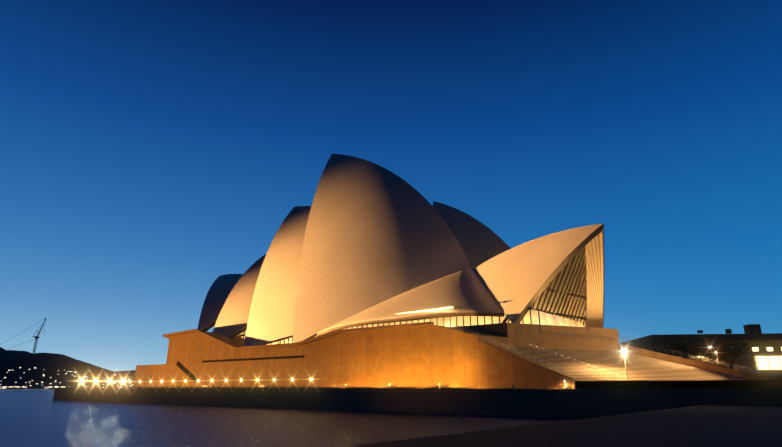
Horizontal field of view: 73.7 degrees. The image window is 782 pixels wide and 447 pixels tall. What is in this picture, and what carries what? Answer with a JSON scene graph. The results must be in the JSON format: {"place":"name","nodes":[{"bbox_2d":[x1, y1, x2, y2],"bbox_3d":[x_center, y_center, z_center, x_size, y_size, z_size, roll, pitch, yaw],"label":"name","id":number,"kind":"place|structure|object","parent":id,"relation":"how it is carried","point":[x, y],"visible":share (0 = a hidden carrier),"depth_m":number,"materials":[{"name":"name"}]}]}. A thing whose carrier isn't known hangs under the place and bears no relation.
{"place":"outdoors","nodes":[
{"label":"outdoors","id":0,"kind":"place"},
{"bbox_2d":[0,386,120,388],"bbox_3d":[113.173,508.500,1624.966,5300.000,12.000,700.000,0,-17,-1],"label":"shore","id":1,"kind":"structure","parent":0,"point":[18,387],"depth_m":1269.47,"materials":[{"name":"black"}]},
{"bbox_2d":[0,347,134,387],"bbox_3d":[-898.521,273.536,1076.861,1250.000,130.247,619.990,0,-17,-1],"label":"headland","id":2,"kind":"structure","parent":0,"point":[55,366],"depth_m":893.14,"materials":[{"name":"black"}]},
{"bbox_2d":[0,319,45,356],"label":"crane","id":3,"kind":"object","parent":2,"relation":"on","point":[36,341],"visible":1,"depth_m":873.05,"materials":[{"name":"black paint"}]},
{"bbox_2d":[0,367,131,388],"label":"city lights","id":4,"kind":"object","parent":2,"relation":"on","point":[55,380],"visible":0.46,"depth_m":769.79},
{"bbox_2d":[0,389,576,446],"bbox_3d":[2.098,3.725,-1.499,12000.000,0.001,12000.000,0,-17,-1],"label":"harbour water","id":5,"kind":"structure","parent":0,"point":[35,418],"depth_m":58.28,"materials":[{"name":"liquid"}]},
{"bbox_2d":[53,388,781,418],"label":"sea wall","id":6,"kind":"structure","parent":5,"relation":"in","point":[567,405],"depth_m":81.58,"materials":[{"name":"stone"}]},
{"bbox_2d":[77,389,781,393],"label":"promenade","id":7,"kind":"structure","parent":6,"relation":"on","point":[482,391],"depth_m":75.41,"materials":[{"name":"brown concrete"}]},
{"bbox_2d":[80,380,439,387],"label":"lamps","id":8,"kind":"object","parent":7,"relation":"on","point":[211,384],"visible":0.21,"depth_m":134.60,"materials":[{"name":"grey paint"}]},
{"bbox_2d":[137,385,514,388],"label":"quay benches and bins","id":9,"kind":"object","parent":7,"relation":"on","point":[391,386],"visible":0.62,"depth_m":109.98,"materials":[{"name":"brown"}]},
{"bbox_2d":[133,323,625,388],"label":"podium","id":10,"kind":"object","parent":7,"relation":"on","point":[434,356],"visible":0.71,"depth_m":109.13,"materials":[{"name":"stone"}]},
{"bbox_2d":[198,274,242,331],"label":"shell","id":11,"kind":"object","parent":10,"relation":"on","point":[220,290],"visible":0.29,"depth_m":173.68,"materials":[{"name":"tile"}]},
{"bbox_2d":[213,254,265,337],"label":"shell","id":12,"kind":"object","parent":10,"relation":"on","point":[232,320],"visible":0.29,"depth_m":159.57,"materials":[{"name":"tile"}]},
{"bbox_2d":[176,355,304,382],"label":"wall openings","id":13,"kind":"object","parent":10,"relation":"in","point":[186,371],"visible":1,"depth_m":138.35,"materials":[{"name":"black"}]},
{"bbox_2d":[244,206,310,345],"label":"shell","id":14,"kind":"object","parent":10,"relation":"on","point":[271,315],"visible":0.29,"depth_m":149.29,"materials":[{"name":"tile"}]},
{"bbox_2d":[163,322,432,349],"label":"parapet","id":15,"kind":"structure","parent":10,"relation":"attached to","point":[329,334],"depth_m":120.74,"materials":[{"name":"brown concrete"}]},
{"bbox_2d":[293,154,470,342],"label":"shell","id":16,"kind":"object","parent":10,"relation":"on","point":[375,234],"visible":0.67,"depth_m":137.30,"materials":[{"name":"tile"}]},
{"bbox_2d":[241,310,583,343],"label":"windows","id":17,"kind":"structure","parent":10,"relation":"on","point":[547,319],"depth_m":111.89,"materials":[{"name":"yellow glass"}]},
{"bbox_2d":[238,307,540,343],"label":"window mullions","id":18,"kind":"object","parent":17,"relation":"attached to","point":[529,308],"visible":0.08,"depth_m":114.31,"materials":[{"name":"brown metal"}]},
{"bbox_2d":[317,267,504,335],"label":"roof shell","id":19,"kind":"object","parent":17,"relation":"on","point":[464,292],"visible":1,"depth_m":117.10,"materials":[{"name":"tile"}]},
{"bbox_2d":[398,307,452,313],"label":"soffit light","id":20,"kind":"object","parent":19,"relation":"attached to","point":[428,310],"visible":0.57,"depth_m":111.10,"materials":[{"name":"white"}]},
{"bbox_2d":[433,201,510,268],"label":"shell","id":21,"kind":"object","parent":10,"relation":"on","point":[480,243],"visible":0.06,"depth_m":184.29,"materials":[{"name":"tile"}]},
{"bbox_2d":[473,223,603,327],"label":"shell","id":22,"kind":"object","parent":10,"relation":"on","point":[516,280],"visible":0.73,"depth_m":114.55,"materials":[{"name":"tile"}]},
{"bbox_2d":[502,245,586,326],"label":"glass","id":23,"kind":"object","parent":22,"relation":"attached to","point":[564,294],"visible":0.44,"depth_m":117.07,"materials":[{"name":"brown glass"}]},
{"bbox_2d":[478,341,575,388],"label":"stair side wall","id":24,"kind":"structure","parent":7,"relation":"on","point":[499,368],"depth_m":89.28,"materials":[{"name":"stone"}]},
{"bbox_2d":[498,347,781,381],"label":"grand stairs","id":25,"kind":"structure","parent":7,"relation":"on","point":[641,368],"depth_m":96.22,"materials":[{"name":"stone"}]},
{"bbox_2d":[433,319,759,380],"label":"handrails","id":26,"kind":"object","parent":25,"relation":"on","point":[592,339],"visible":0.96,"depth_m":100.48,"materials":[{"name":"silver metal"}]},
{"bbox_2d":[620,344,781,388],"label":"stair parapet","id":27,"kind":"structure","parent":25,"relation":"attached to","point":[693,385],"depth_m":104.81,"materials":[{"name":"brown concrete"}]},
{"bbox_2d":[564,347,718,388],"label":"stair lamp posts","id":28,"kind":"object","parent":7,"relation":"on","point":[626,368],"visible":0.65,"depth_m":89.05,"materials":[{"name":"grey metal"}]},
{"bbox_2d":[654,340,697,358],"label":"quay tree","id":29,"kind":"object","parent":7,"relation":"on","point":[668,345],"visible":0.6,"depth_m":136.64,"materials":[{"name":"green plant"}]},
{"bbox_2d":[665,337,720,360],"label":"quay tree","id":30,"kind":"object","parent":7,"relation":"on","point":[699,344],"visible":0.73,"depth_m":138.62,"materials":[{"name":"green plant"}]},
{"bbox_2d":[620,324,781,379],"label":"quay building","id":31,"kind":"structure","parent":7,"relation":"on","point":[753,336],"depth_m":161.46,"materials":[{"name":"black"}]},
{"bbox_2d":[707,342,748,368],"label":"quay tree","id":32,"kind":"object","parent":7,"relation":"on","point":[724,351],"visible":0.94,"depth_m":135.98,"materials":[{"name":"green plant"}]},
{"bbox_2d":[0,0,781,370],"label":"sky","id":33,"kind":"structure","parent":0,"point":[152,152],"materials":[{"name":"blue"}]},
{"bbox_2d":[345,404,781,446],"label":"foreshore","id":34,"kind":"structure","parent":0,"point":[719,425],"depth_m":22.84,"materials":[{"name":"stone"}]},
{"bbox_2d":[734,352,781,375],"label":"building wall","id":35,"kind":"structure","parent":0,"point":[748,360],"depth_m":140.85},
{"bbox_2d":[752,347,781,368],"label":"lit windows","id":36,"kind":"structure","parent":35,"relation":"in","point":[762,362],"depth_m":140.28,"materials":[{"name":"white glass"}]},
{"bbox_2d":[755,356,780,368],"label":"window frames","id":37,"kind":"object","parent":36,"relation":"attached to","point":[768,362],"visible":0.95,"depth_m":140.13,"materials":[{"name":"yellow metal"}]}
]}

